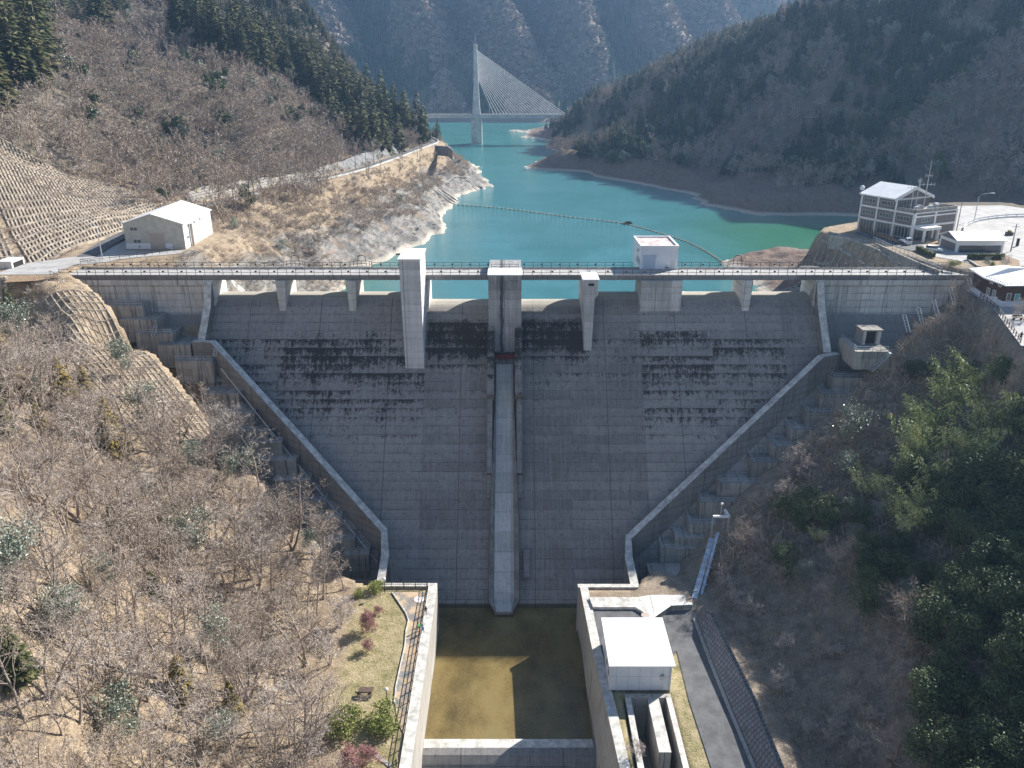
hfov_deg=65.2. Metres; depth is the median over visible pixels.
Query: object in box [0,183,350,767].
dry brush
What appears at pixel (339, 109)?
cedar tree
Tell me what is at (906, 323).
ladder
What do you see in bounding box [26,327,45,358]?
young conifer
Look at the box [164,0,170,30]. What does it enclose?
cedar tree
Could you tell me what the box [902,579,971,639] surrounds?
evergreen tree
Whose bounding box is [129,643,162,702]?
bare tree
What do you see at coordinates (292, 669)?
bare tree
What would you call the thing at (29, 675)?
young conifer
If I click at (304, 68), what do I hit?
cedar tree
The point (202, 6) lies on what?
cedar tree
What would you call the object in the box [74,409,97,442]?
young conifer
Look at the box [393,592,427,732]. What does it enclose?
promenade
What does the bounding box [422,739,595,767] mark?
end sill
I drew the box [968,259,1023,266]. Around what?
stone kerb
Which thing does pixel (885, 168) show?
pine tree
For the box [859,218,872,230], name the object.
window
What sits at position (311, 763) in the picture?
bare tree
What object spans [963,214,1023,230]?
guard rail
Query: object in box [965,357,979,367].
bare tree
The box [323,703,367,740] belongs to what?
green bush
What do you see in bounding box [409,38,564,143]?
cable stayed bridge
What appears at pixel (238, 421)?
bare tree
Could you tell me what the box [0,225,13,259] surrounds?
slope frame
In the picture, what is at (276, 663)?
bare tree
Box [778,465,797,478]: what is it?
bare tree
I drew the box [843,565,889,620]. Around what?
evergreen tree
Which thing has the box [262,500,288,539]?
bare tree
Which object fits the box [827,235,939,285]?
retaining wall
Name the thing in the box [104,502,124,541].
young conifer
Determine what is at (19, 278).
side path
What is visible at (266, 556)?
bare tree
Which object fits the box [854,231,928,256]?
office forecourt
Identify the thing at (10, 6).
cedar tree
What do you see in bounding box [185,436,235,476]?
bare tree
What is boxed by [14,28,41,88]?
cedar tree
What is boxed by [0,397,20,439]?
young conifer
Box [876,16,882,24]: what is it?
broadleaf tree
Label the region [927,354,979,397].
bamboo clump
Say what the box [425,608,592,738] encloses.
water
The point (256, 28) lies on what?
cedar tree
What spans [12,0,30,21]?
cedar tree
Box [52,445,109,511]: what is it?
bare tree
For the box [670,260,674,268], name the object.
door
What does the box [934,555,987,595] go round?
evergreen tree
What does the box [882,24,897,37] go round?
broadleaf tree
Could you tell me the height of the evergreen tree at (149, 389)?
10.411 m
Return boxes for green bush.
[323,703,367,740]
[352,587,364,597]
[362,695,402,739]
[366,579,386,593]
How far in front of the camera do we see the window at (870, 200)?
215.72 m
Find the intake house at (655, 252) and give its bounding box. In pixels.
[633,236,678,268]
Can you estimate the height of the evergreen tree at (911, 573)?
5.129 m
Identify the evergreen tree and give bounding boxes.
[0,297,34,338]
[0,509,47,600]
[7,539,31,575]
[26,373,45,406]
[31,579,85,643]
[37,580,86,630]
[83,675,143,745]
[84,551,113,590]
[101,336,132,379]
[118,379,161,424]
[135,474,154,500]
[158,499,217,566]
[175,437,205,475]
[186,602,230,661]
[199,704,237,752]
[209,418,225,438]
[217,450,240,484]
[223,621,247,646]
[233,441,256,473]
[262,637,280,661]
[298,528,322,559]
[769,494,792,520]
[769,538,803,580]
[781,486,817,527]
[785,503,814,532]
[795,557,815,585]
[800,485,822,517]
[809,492,848,531]
[833,396,879,452]
[835,445,862,479]
[839,491,866,529]
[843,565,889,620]
[844,495,877,528]
[844,520,864,544]
[853,527,889,555]
[854,542,889,576]
[858,553,887,582]
[876,548,912,585]
[882,529,918,560]
[884,453,931,497]
[898,577,920,602]
[901,358,923,379]
[901,710,969,767]
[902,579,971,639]
[903,664,974,733]
[904,564,926,583]
[907,559,936,586]
[907,580,968,650]
[909,558,945,589]
[910,653,985,712]
[912,499,949,540]
[912,596,968,649]
[915,635,967,687]
[916,361,941,384]
[923,468,957,502]
[928,367,948,383]
[928,431,960,461]
[932,712,997,767]
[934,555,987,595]
[935,555,973,593]
[940,599,1001,667]
[947,446,1003,502]
[947,574,994,613]
[948,359,981,394]
[948,562,1009,625]
[954,548,990,577]
[958,538,1023,595]
[958,757,991,767]
[960,674,1023,739]
[961,518,1010,555]
[961,733,1007,767]
[971,760,1008,767]
[972,580,1023,636]
[974,520,1021,567]
[974,714,1023,767]
[980,629,1023,681]
[983,528,1023,574]
[984,565,1023,625]
[987,353,1017,385]
[990,614,1023,679]
[992,446,1023,491]
[998,611,1023,658]
[1002,722,1023,767]
[1003,543,1023,580]
[1004,392,1023,437]
[1006,466,1023,500]
[1009,414,1023,458]
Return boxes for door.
[149,233,165,248]
[642,255,656,268]
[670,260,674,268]
[865,332,875,342]
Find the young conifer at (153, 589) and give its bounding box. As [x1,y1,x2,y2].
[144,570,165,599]
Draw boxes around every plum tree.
[335,741,366,767]
[356,741,386,764]
[358,608,378,632]
[360,636,374,651]
[373,605,385,613]
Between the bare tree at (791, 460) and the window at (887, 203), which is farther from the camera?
the window at (887, 203)
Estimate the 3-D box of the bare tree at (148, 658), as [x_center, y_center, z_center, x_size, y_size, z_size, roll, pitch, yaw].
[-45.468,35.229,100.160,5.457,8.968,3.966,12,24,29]
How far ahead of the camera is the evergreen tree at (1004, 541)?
115.09 m
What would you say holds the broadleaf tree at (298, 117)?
on the ground at (376, 668)
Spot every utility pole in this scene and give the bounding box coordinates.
[956,202,964,230]
[1010,224,1019,250]
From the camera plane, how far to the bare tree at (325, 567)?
139.31 m
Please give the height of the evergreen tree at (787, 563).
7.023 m
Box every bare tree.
[0,312,55,405]
[0,314,20,359]
[0,324,22,349]
[0,335,36,392]
[0,336,28,391]
[0,340,72,417]
[0,351,22,409]
[0,374,36,409]
[0,380,28,436]
[0,389,24,434]
[0,406,37,480]
[0,415,19,477]
[0,422,77,508]
[0,430,62,493]
[0,447,60,548]
[0,449,19,503]
[0,492,33,536]
[0,509,44,593]
[0,520,87,614]
[0,560,40,626]
[0,563,28,627]
[0,606,41,719]
[0,700,21,742]
[0,702,39,762]
[0,726,44,767]
[0,746,23,767]
[1,438,99,525]
[1,444,47,510]
[2,370,79,461]
[3,485,82,584]
[4,322,75,378]
[5,321,60,373]
[5,340,67,411]
[5,562,73,638]
[6,431,63,488]
[11,529,71,596]
[12,333,47,387]
[12,346,60,396]
[12,581,84,673]
[15,610,115,702]
[16,396,71,450]
[16,708,57,767]
[19,679,80,735]
[22,463,81,527]
[23,466,80,545]
[25,308,80,366]
[26,342,75,408]
[27,473,88,533]
[31,534,78,592]
[32,340,64,382]
[33,411,61,443]
[36,586,102,657]
[38,375,114,429]
[39,634,106,724]
[40,337,85,376]
[40,443,92,507]
[40,735,105,767]
[42,395,129,460]
[43,421,116,512]
[46,388,118,489]
[46,636,103,717]
[47,585,109,668]
[48,380,107,442]
[49,331,95,380]
[51,603,115,681]
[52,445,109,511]
[53,345,83,384]
[54,448,88,487]
[54,518,109,594]
[59,417,117,486]
[61,397,100,451]
[64,371,106,411]
[66,474,148,569]
[67,628,152,717]
[69,390,109,445]
[69,474,103,528]
[72,402,146,479]
[74,522,112,557]
[74,577,126,648]
[74,626,148,695]
[75,456,152,553]
[78,510,106,544]
[78,562,113,606]
[79,452,115,491]
[80,597,183,688]
[81,517,139,571]
[83,360,135,433]
[83,462,125,518]
[85,706,141,767]
[86,524,155,609]
[86,550,132,635]
[87,490,172,580]
[87,539,143,605]
[88,471,158,558]
[89,383,120,430]
[93,453,127,491]
[93,550,154,636]
[93,607,164,693]
[97,399,131,423]
[97,443,158,519]
[101,500,140,542]
[103,641,174,716]
[104,457,140,493]
[106,355,149,400]
[106,467,135,499]
[109,463,148,501]
[109,715,172,767]
[111,503,170,577]
[111,594,168,645]
[116,466,177,533]
[119,471,173,555]
[121,548,182,604]
[122,421,168,466]
[124,632,171,690]
[125,453,173,510]
[126,490,182,541]
[126,693,195,767]
[127,575,204,653]
[127,636,206,730]
[128,379,181,451]
[128,564,220,656]
[128,711,176,767]
[129,400,160,439]
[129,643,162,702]
[130,370,186,434]
[133,403,186,475]
[133,519,196,589]
[137,407,192,462]
[139,412,169,447]
[139,429,192,499]
[139,483,180,544]
[140,528,208,616]
[142,626,209,699]
[143,443,175,487]
[146,475,236,550]
[147,519,179,559]
[148,404,185,452]
[152,574,201,635]
[157,391,193,436]
[161,679,220,766]
[162,472,213,525]
[162,533,200,564]
[162,556,199,620]
[164,504,209,546]
[166,524,204,580]
[166,729,230,767]
[167,456,227,524]
[167,486,200,519]
[169,601,224,674]
[169,673,212,745]
[170,398,213,443]
[171,619,210,673]
[172,552,232,618]
[176,656,244,727]
[180,380,229,440]
[182,466,230,537]
[183,458,204,488]
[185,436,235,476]
[185,530,253,599]
[186,429,212,468]
[187,402,241,465]
[187,506,236,586]
[189,609,233,666]
[190,454,241,499]
[193,532,223,592]
[195,559,224,608]
[197,621,251,683]
[198,693,245,736]
[199,497,261,568]
[200,418,236,462]
[201,483,261,548]
[202,589,276,666]
[202,620,278,699]
[204,708,250,767]
[205,402,249,464]
[206,413,236,468]
[211,400,257,457]
[211,579,252,632]
[211,656,260,706]
[212,517,287,595]
[214,597,247,654]
[215,631,273,702]
[216,586,250,642]
[217,627,260,674]
[218,469,262,523]
[218,514,249,555]
[221,427,279,499]
[221,507,259,549]
[221,557,265,594]
[224,463,273,535]
[225,517,277,580]
[226,468,260,526]
[228,503,279,578]
[229,588,265,646]
[230,578,322,666]
[232,638,265,677]
[232,709,287,767]
[234,571,269,614]
[235,687,276,744]
[236,495,276,556]
[236,652,297,729]
[239,623,316,701]
[239,681,282,734]
[239,703,300,767]
[241,477,269,516]
[241,488,285,532]
[242,752,265,767]
[244,498,270,545]
[246,636,298,686]
[247,631,297,704]
[250,631,284,675]
[254,524,293,597]
[256,723,299,767]
[257,509,295,543]
[257,586,306,630]
[257,673,353,767]
[262,470,329,550]
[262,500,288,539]
[263,521,292,560]
[263,577,298,620]
[264,547,299,589]
[265,674,335,754]
[266,552,303,610]
[267,503,320,542]
[269,748,304,767]
[272,560,307,595]
[272,684,301,747]
[274,617,297,661]
[276,490,303,528]
[278,628,307,666]
[279,642,306,692]
[280,722,323,765]
[284,606,329,649]
[286,711,333,766]
[288,671,324,705]
[293,558,323,622]
[293,666,378,734]
[295,758,330,767]
[298,509,339,555]
[298,512,341,577]
[298,536,332,581]
[299,501,344,558]
[300,552,331,615]
[301,622,343,666]
[303,533,346,599]
[315,747,383,767]
[321,594,355,626]
[326,552,352,588]
[623,737,646,757]
[715,563,733,582]
[715,572,738,589]
[728,583,746,603]
[729,518,767,554]
[733,590,766,625]
[746,490,765,512]
[747,525,767,546]
[762,489,779,503]
[766,562,778,577]
[771,663,798,695]
[773,477,796,502]
[773,631,795,653]
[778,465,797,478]
[779,441,818,475]
[792,464,806,479]
[801,717,817,735]
[811,437,827,451]
[817,432,836,445]
[817,488,851,524]
[817,531,832,556]
[818,536,858,572]
[827,642,845,658]
[830,400,847,417]
[833,400,849,414]
[837,415,861,450]
[841,461,856,476]
[842,534,868,572]
[844,735,875,763]
[855,718,921,767]
[860,390,878,404]
[864,418,889,443]
[869,499,887,518]
[872,401,898,423]
[874,408,885,420]
[874,450,889,465]
[880,575,947,637]
[889,427,915,452]
[891,654,920,682]
[895,627,921,656]
[896,607,913,627]
[917,371,937,410]
[930,439,960,476]
[935,310,967,338]
[939,270,982,316]
[946,301,961,312]
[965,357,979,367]
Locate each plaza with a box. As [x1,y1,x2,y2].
[0,239,183,274]
[920,205,1023,265]
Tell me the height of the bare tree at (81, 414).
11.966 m
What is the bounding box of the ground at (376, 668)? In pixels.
[0,0,1023,767]
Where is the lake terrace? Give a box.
[861,230,898,242]
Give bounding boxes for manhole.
[641,612,649,617]
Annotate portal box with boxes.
[0,257,24,268]
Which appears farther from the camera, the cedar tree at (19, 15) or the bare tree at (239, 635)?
the cedar tree at (19, 15)
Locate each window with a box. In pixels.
[129,227,137,230]
[133,239,140,242]
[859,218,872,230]
[862,209,873,214]
[864,197,875,203]
[876,222,890,234]
[879,212,891,217]
[881,200,893,206]
[893,225,908,237]
[896,215,909,221]
[898,200,906,205]
[907,199,914,204]
[921,217,930,222]
[1006,293,1011,300]
[1013,294,1020,300]
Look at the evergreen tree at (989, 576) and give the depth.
111.18 m
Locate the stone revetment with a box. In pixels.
[693,612,783,767]
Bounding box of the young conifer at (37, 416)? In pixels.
[29,402,47,429]
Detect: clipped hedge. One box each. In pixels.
[915,245,935,257]
[967,253,1005,259]
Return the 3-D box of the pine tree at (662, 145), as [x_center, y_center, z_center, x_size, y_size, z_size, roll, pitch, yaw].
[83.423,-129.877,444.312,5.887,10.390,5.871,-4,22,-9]
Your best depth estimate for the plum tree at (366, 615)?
133.43 m
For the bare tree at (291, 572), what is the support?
on the ground at (376, 668)
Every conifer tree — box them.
[44,357,88,419]
[94,398,129,459]
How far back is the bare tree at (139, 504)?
116.24 m
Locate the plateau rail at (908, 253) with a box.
[873,237,942,270]
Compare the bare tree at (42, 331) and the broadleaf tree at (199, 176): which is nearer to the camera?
the bare tree at (42, 331)
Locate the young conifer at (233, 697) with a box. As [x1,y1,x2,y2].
[221,680,247,727]
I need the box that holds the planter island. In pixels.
[1005,230,1013,234]
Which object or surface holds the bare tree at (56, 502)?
on the ground at (376, 668)
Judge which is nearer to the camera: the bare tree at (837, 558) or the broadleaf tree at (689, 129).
the bare tree at (837, 558)
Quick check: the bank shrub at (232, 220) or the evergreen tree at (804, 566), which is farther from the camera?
the bank shrub at (232, 220)
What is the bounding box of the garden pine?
[982,256,991,265]
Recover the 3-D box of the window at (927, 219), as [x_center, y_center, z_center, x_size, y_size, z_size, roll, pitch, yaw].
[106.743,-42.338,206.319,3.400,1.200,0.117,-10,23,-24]
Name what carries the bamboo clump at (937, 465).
on the ground at (376, 668)
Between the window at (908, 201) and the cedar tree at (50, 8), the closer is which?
the window at (908, 201)
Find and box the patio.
[961,287,1023,345]
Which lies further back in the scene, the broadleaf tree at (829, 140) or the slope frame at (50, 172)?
the broadleaf tree at (829, 140)
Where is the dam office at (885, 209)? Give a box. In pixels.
[856,181,958,241]
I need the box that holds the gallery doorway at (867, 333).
[854,324,883,344]
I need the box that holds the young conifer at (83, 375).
[76,364,96,397]
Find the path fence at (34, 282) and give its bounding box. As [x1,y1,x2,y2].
[3,271,58,291]
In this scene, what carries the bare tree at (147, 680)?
on the ground at (376, 668)
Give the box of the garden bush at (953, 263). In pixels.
[948,259,961,266]
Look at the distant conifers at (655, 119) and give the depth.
495.06 m
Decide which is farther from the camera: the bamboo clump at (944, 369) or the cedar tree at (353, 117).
the cedar tree at (353, 117)
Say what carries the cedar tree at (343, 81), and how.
on the ground at (376, 668)
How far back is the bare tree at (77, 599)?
93.73 m
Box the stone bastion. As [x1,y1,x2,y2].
[434,145,452,159]
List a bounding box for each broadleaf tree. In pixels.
[54,38,67,55]
[57,53,74,67]
[68,60,86,76]
[72,15,85,24]
[77,64,89,81]
[80,104,97,121]
[83,88,99,104]
[91,109,100,120]
[122,2,131,10]
[123,8,130,17]
[127,50,141,68]
[129,104,145,119]
[140,126,151,135]
[150,134,163,151]
[155,186,169,196]
[160,119,173,135]
[165,116,182,132]
[175,124,191,138]
[179,50,193,64]
[190,60,203,70]
[191,167,211,181]
[195,93,205,104]
[196,137,208,144]
[201,74,210,85]
[204,81,222,96]
[207,149,222,163]
[208,70,223,81]
[209,78,225,90]
[215,109,228,118]
[215,113,232,128]
[219,67,227,79]
[238,183,255,204]
[242,77,254,85]
[264,93,273,104]
[268,76,278,89]
[283,105,295,118]
[291,110,302,121]
[296,104,308,116]
[310,105,319,117]
[605,151,617,163]
[613,149,623,160]
[619,150,631,160]
[634,126,642,136]
[634,135,645,144]
[645,143,655,155]
[682,159,692,167]
[686,126,693,135]
[723,103,731,111]
[727,157,739,171]
[765,74,777,83]
[800,54,807,62]
[806,39,818,51]
[827,133,834,146]
[829,106,842,116]
[843,176,853,187]
[845,81,853,91]
[860,161,874,179]
[867,18,874,27]
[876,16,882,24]
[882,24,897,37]
[884,155,897,167]
[892,20,904,33]
[894,67,902,78]
[905,179,914,185]
[921,31,933,44]
[924,159,942,178]
[931,90,950,109]
[934,150,948,164]
[938,164,954,180]
[943,46,952,57]
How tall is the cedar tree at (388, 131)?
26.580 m
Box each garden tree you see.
[1000,255,1011,264]
[1009,297,1023,319]
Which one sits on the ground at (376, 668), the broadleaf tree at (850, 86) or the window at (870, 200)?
the broadleaf tree at (850, 86)
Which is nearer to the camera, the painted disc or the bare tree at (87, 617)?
the bare tree at (87, 617)
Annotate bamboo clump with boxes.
[806,522,830,544]
[843,460,896,499]
[874,480,917,523]
[882,396,935,452]
[890,445,956,486]
[890,486,944,536]
[893,427,952,476]
[893,475,952,540]
[898,413,970,467]
[899,393,942,425]
[901,392,973,437]
[901,428,942,459]
[903,476,949,508]
[920,455,965,491]
[925,361,988,417]
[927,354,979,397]
[942,426,1004,457]
[943,413,1011,460]
[944,345,1000,402]
[949,376,1023,434]
[959,410,1010,443]
[968,433,1023,499]
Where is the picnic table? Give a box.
[357,687,373,697]
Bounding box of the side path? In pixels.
[5,275,55,281]
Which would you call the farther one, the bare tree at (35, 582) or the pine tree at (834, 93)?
the pine tree at (834, 93)
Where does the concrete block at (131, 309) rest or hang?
on the concrete block at (130, 326)
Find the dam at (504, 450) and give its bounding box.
[58,248,973,633]
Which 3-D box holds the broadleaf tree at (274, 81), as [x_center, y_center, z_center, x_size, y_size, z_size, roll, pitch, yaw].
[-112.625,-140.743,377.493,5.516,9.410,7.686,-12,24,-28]
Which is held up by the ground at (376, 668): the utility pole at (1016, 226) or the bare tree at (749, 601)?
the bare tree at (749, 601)
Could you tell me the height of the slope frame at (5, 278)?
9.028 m
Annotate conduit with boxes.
[691,538,714,598]
[699,532,719,594]
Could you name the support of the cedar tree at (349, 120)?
on the ground at (376, 668)
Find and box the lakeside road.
[78,138,436,255]
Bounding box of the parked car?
[924,245,942,252]
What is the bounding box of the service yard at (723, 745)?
[592,605,751,767]
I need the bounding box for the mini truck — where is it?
[898,237,911,244]
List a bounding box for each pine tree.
[609,129,617,148]
[618,139,625,157]
[625,139,630,152]
[629,141,636,155]
[634,141,642,159]
[635,141,643,160]
[649,128,657,143]
[657,140,664,155]
[675,152,680,162]
[677,150,682,164]
[679,153,684,164]
[719,162,727,174]
[728,162,734,177]
[799,119,806,138]
[807,123,816,140]
[813,110,822,134]
[829,108,842,134]
[830,88,836,101]
[830,160,842,183]
[832,81,844,104]
[833,142,843,162]
[840,148,855,175]
[843,160,852,178]
[849,146,859,173]
[851,91,860,109]
[854,91,862,108]
[857,148,869,172]
[863,67,871,85]
[863,93,873,111]
[868,155,879,179]
[876,15,886,35]
[876,46,883,59]
[877,11,887,28]
[878,148,889,173]
[884,161,898,182]
[891,7,900,25]
[891,56,901,76]
[891,68,903,91]
[896,166,904,184]
[898,64,907,81]
[903,38,916,60]
[995,24,1002,37]
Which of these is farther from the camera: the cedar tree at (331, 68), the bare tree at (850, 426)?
the cedar tree at (331, 68)
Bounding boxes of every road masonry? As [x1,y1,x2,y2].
[186,180,261,201]
[256,162,344,187]
[342,144,406,169]
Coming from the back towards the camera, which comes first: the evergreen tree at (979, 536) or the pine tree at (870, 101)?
the pine tree at (870, 101)
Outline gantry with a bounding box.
[710,509,729,537]
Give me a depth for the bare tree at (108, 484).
119.36 m
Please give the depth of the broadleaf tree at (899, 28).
405.83 m
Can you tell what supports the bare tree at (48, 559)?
on the ground at (376, 668)
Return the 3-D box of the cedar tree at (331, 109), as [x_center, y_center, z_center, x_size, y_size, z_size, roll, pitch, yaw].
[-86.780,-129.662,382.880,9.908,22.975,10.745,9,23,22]
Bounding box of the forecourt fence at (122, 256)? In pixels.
[80,247,174,264]
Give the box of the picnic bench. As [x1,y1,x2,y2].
[1012,315,1022,319]
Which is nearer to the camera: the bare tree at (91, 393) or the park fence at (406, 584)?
the bare tree at (91, 393)
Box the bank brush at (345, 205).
[0,40,470,257]
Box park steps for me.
[374,754,392,767]
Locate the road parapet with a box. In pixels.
[203,137,438,206]
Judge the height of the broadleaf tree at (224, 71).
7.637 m
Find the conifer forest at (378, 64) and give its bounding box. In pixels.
[343,0,806,112]
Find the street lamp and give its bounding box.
[89,224,102,259]
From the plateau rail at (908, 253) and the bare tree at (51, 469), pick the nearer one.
the bare tree at (51, 469)
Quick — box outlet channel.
[624,694,688,767]
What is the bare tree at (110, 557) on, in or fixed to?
on the ground at (376, 668)
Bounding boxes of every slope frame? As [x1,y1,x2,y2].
[0,137,156,262]
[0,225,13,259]
[0,276,8,319]
[19,289,228,457]
[421,176,485,204]
[782,231,891,290]
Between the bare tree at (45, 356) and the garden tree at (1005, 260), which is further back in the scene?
the garden tree at (1005, 260)
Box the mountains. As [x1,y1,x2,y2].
[292,0,806,122]
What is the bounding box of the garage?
[938,231,1007,251]
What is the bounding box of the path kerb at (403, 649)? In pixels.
[392,592,408,702]
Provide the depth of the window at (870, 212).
216.88 m
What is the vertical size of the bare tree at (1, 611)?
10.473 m
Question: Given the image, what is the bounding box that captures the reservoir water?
[342,121,857,298]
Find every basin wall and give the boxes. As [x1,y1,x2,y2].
[399,586,438,767]
[578,587,629,767]
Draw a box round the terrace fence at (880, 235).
[860,226,900,243]
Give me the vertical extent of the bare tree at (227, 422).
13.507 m
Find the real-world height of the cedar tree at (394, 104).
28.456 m
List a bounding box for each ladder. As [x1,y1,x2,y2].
[902,315,910,331]
[916,307,924,324]
[932,300,938,316]
[948,287,955,304]
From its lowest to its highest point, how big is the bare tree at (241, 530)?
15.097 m
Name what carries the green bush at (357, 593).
on the ground at (376, 668)
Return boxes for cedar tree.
[0,0,35,83]
[0,2,23,71]
[0,15,13,60]
[0,51,20,96]
[0,65,20,109]
[0,69,15,106]
[3,0,22,46]
[5,0,24,35]
[11,28,35,82]
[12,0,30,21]
[14,4,27,33]
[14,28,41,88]
[16,19,43,78]
[18,0,32,24]
[23,17,42,68]
[23,18,55,87]
[25,0,61,73]
[29,0,58,47]
[30,26,56,86]
[31,0,61,48]
[33,0,58,54]
[40,0,56,30]
[41,0,57,31]
[85,0,105,28]
[87,0,108,30]
[95,0,119,30]
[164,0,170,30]
[166,0,180,40]
[168,0,185,42]
[172,0,185,43]
[182,0,195,35]
[184,4,194,45]
[188,0,197,27]
[191,2,210,50]
[192,0,207,36]
[192,4,207,39]
[196,0,211,36]
[199,13,212,51]
[203,0,210,22]
[207,5,219,47]
[209,1,222,32]
[210,0,224,31]
[211,1,227,55]
[217,20,234,60]
[223,0,241,32]
[223,11,236,54]
[226,15,237,57]
[233,0,242,30]
[235,23,248,61]
[235,31,249,66]
[236,8,252,53]
[239,26,255,69]
[243,28,255,67]
[244,8,260,57]
[245,15,262,64]
[249,0,263,31]
[249,21,265,68]
[252,15,261,40]
[257,27,275,75]
[262,27,279,74]
[267,19,283,64]
[270,21,286,66]
[279,38,287,71]
[281,43,297,81]
[287,29,298,76]
[287,50,299,80]
[289,29,298,70]
[294,38,307,86]
[297,37,312,87]
[300,57,309,91]
[303,65,312,98]
[306,52,320,98]
[309,66,324,105]
[312,42,324,78]
[314,56,323,81]
[318,77,326,106]
[318,93,327,126]
[320,52,335,93]
[321,68,331,96]
[323,87,336,130]
[324,76,340,109]
[326,58,340,94]
[329,89,344,131]
[331,52,343,98]
[331,72,346,114]
[335,53,344,82]
[336,104,344,136]
[340,66,348,87]
[340,68,347,92]
[340,102,348,123]
[341,85,353,121]
[344,64,351,83]
[344,108,355,141]
[345,84,356,122]
[347,101,360,143]
[348,73,359,110]
[348,100,358,133]
[350,73,358,100]
[354,72,360,90]
[355,89,363,112]
[355,103,375,149]
[356,70,369,117]
[357,103,370,136]
[358,84,369,118]
[359,112,375,151]
[362,61,375,108]
[363,75,374,116]
[366,100,371,122]
[368,110,386,151]
[369,95,380,124]
[370,78,376,104]
[372,107,385,143]
[374,70,387,105]
[375,81,384,116]
[377,93,388,125]
[379,106,395,154]
[380,117,391,154]
[381,89,396,135]
[388,81,400,125]
[388,107,397,134]
[392,112,406,152]
[398,94,414,138]
[398,100,406,126]
[400,87,413,126]
[410,110,419,139]
[412,87,424,134]
[416,107,431,143]
[419,102,431,142]
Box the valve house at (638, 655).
[601,618,675,691]
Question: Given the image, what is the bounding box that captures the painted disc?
[413,596,423,602]
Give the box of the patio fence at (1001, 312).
[980,293,1021,342]
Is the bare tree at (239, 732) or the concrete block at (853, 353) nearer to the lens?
the bare tree at (239, 732)
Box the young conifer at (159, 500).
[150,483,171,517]
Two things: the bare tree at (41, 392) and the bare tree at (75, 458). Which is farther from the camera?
the bare tree at (41, 392)
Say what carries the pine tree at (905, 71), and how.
on the ground at (376, 668)
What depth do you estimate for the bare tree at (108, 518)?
112.48 m
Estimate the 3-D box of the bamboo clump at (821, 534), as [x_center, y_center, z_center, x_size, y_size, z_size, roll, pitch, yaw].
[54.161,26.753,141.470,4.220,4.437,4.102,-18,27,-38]
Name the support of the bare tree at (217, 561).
on the ground at (376, 668)
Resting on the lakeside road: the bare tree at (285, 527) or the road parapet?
the road parapet
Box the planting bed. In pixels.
[972,255,1019,267]
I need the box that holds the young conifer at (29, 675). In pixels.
[0,623,42,696]
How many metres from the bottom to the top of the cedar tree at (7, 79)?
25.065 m
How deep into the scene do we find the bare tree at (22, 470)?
104.56 m
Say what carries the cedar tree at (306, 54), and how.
on the ground at (376, 668)
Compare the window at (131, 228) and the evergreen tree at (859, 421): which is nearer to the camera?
the evergreen tree at (859, 421)
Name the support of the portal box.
on the ground at (376, 668)
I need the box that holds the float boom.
[458,204,722,261]
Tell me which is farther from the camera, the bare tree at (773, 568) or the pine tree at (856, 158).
the pine tree at (856, 158)
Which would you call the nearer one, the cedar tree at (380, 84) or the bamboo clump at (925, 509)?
the bamboo clump at (925, 509)
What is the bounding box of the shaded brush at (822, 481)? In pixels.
[698,289,1023,767]
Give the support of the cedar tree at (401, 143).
on the ground at (376, 668)
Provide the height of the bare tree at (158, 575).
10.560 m
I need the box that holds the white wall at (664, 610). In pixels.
[649,602,692,617]
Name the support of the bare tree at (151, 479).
on the ground at (376, 668)
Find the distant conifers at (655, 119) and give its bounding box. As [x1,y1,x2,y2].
[48,0,1023,158]
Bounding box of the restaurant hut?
[969,265,1023,306]
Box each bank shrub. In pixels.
[228,216,238,228]
[275,239,286,249]
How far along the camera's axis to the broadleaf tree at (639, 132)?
487.47 m
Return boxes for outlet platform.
[589,595,685,615]
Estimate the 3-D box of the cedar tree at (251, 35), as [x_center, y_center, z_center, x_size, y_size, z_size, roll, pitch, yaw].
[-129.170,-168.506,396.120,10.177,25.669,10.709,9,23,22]
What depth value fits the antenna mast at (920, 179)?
209.41 m
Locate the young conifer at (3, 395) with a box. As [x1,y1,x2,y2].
[0,378,11,403]
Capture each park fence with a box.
[386,581,427,587]
[398,582,427,761]
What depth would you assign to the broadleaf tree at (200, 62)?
367.11 m
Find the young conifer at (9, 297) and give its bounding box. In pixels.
[2,287,17,316]
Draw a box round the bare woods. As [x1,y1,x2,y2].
[0,0,1023,223]
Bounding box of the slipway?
[231,280,245,290]
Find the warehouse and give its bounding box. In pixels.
[120,200,212,248]
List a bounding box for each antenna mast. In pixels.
[908,186,919,208]
[915,178,922,205]
[920,161,934,208]
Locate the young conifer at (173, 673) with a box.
[166,654,202,709]
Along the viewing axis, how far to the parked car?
192.63 m
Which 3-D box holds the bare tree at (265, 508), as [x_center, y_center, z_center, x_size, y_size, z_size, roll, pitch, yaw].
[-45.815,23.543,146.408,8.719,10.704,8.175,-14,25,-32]
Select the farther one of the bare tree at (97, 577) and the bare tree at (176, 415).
the bare tree at (176, 415)
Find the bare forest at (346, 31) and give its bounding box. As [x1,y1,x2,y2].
[298,0,786,113]
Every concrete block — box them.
[104,297,151,323]
[119,312,166,341]
[135,326,182,355]
[157,336,197,367]
[175,353,216,383]
[203,386,242,416]
[217,405,257,436]
[231,423,271,452]
[245,434,284,465]
[259,451,299,483]
[272,471,313,503]
[288,491,328,524]
[302,508,343,540]
[317,529,357,563]
[343,543,371,577]
[645,563,679,575]
[657,535,698,562]
[671,526,704,544]
[685,508,721,532]
[696,490,736,517]
[715,473,761,496]
[747,449,779,476]
[766,432,793,457]
[784,416,815,441]
[800,400,835,425]
[814,383,852,407]
[826,367,874,390]
[837,334,891,371]
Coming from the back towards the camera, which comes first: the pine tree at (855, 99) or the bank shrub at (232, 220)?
the pine tree at (855, 99)
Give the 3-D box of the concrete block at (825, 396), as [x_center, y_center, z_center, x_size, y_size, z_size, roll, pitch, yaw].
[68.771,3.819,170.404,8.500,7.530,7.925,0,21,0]

